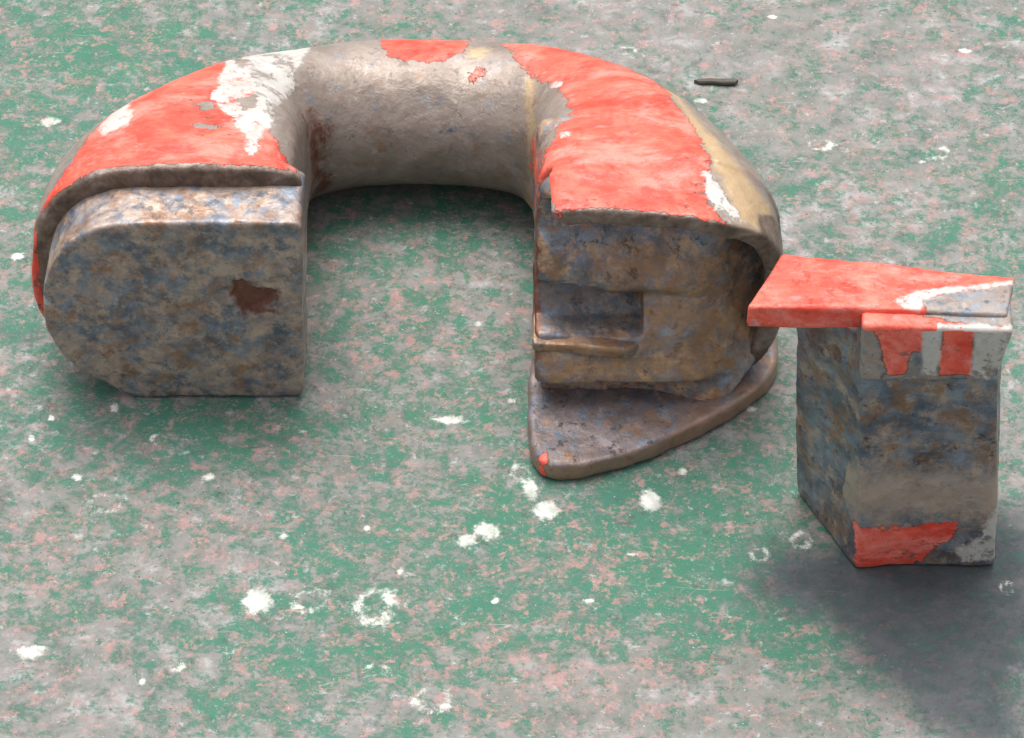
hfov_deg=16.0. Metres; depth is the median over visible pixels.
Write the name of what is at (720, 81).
metal sliver
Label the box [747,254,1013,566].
locking block
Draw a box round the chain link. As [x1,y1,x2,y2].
[32,39,782,479]
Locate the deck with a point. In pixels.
(380, 526)
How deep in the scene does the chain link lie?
1.67 m
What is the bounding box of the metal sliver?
[694,78,737,85]
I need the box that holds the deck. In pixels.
[0,0,1023,737]

